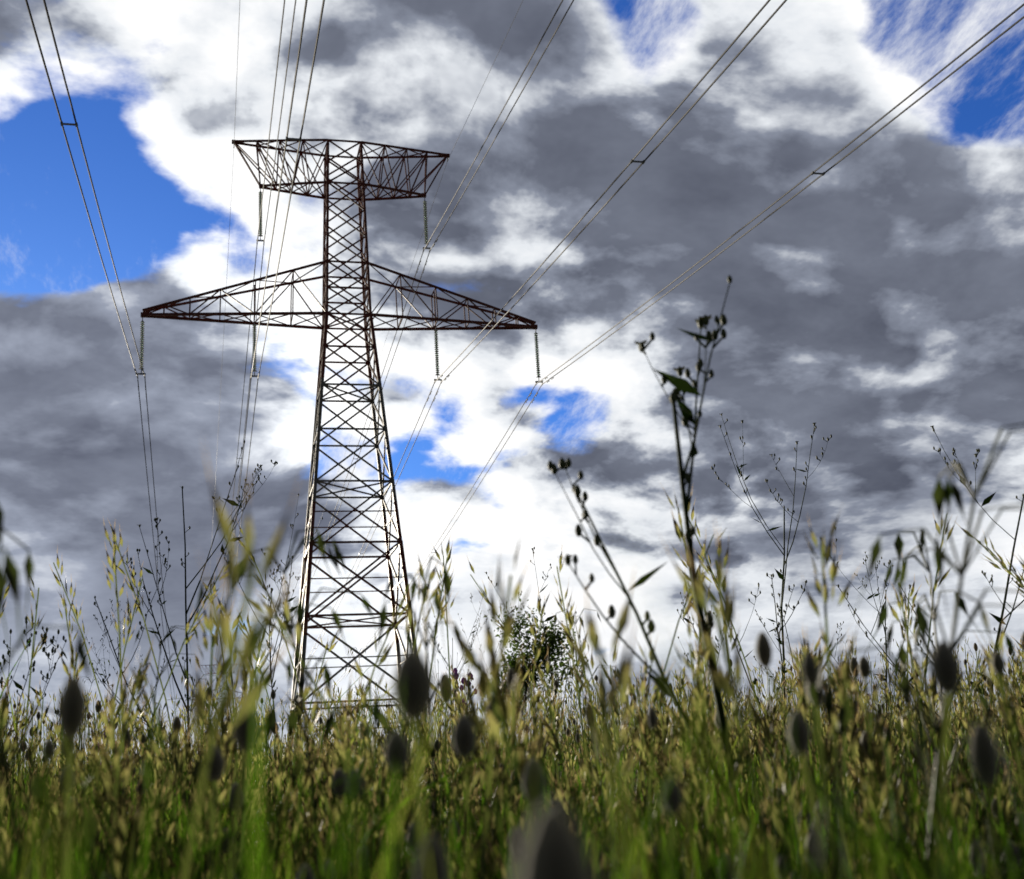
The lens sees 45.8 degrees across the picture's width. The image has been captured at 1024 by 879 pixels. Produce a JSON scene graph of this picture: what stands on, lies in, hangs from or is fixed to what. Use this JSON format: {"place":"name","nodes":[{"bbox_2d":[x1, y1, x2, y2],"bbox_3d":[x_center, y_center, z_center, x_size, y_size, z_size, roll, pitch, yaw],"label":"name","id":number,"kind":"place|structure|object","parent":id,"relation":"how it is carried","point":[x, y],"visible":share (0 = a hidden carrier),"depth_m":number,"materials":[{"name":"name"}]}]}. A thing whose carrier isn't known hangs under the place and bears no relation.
{"place":"outdoors","nodes":[
{"label":"outdoors","id":0,"kind":"place"},
{"bbox_2d":[0,439,1023,878],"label":"meadow grass","id":1,"kind":"structure","parent":0,"point":[654,809],"depth_m":1.16,"materials":[{"name":"green plant"}]},
{"bbox_2d":[0,0,1023,775],"label":"sky","id":2,"kind":"structure","parent":0,"point":[881,305],"materials":[{"name":"grey"}]},
{"bbox_2d":[484,597,580,723],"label":"tree","id":3,"kind":"object","parent":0,"point":[552,637],"visible":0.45,"depth_m":84.48,"materials":[{"name":"green plant"}]},
{"label":"ground","id":4,"kind":"structure","parent":0,"visible":0},
{"bbox_2d":[137,139,542,751],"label":"pylon","id":5,"kind":"object","parent":4,"relation":"on","point":[324,327],"visible":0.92,"depth_m":80.19,"materials":[{"name":"metal"}]},
{"bbox_2d":[25,0,1023,722],"bbox_3d":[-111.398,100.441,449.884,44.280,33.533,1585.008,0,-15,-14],"label":"conductors","id":6,"kind":"object","parent":5,"relation":"attached to","point":[435,230],"visible":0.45,"depth_m":53.15,"materials":[{"name":"grey metal"}]},
{"bbox_2d":[97,660,869,774],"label":"purple flower plants","id":7,"kind":"object","parent":4,"relation":"on","point":[455,670],"visible":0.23,"depth_m":5.26,"materials":[{"name":"purple plant"}]},
{"bbox_2d":[0,423,1023,878],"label":"wild oats","id":8,"kind":"object","parent":4,"relation":"on","point":[942,493],"visible":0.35,"depth_m":0.86,"materials":[{"name":"green plant"}]},
{"bbox_2d":[0,275,1023,878],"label":"weeds","id":9,"kind":"object","parent":4,"relation":"on","point":[686,417],"visible":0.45,"depth_m":2.79,"materials":[{"name":"green plant"}]}
]}

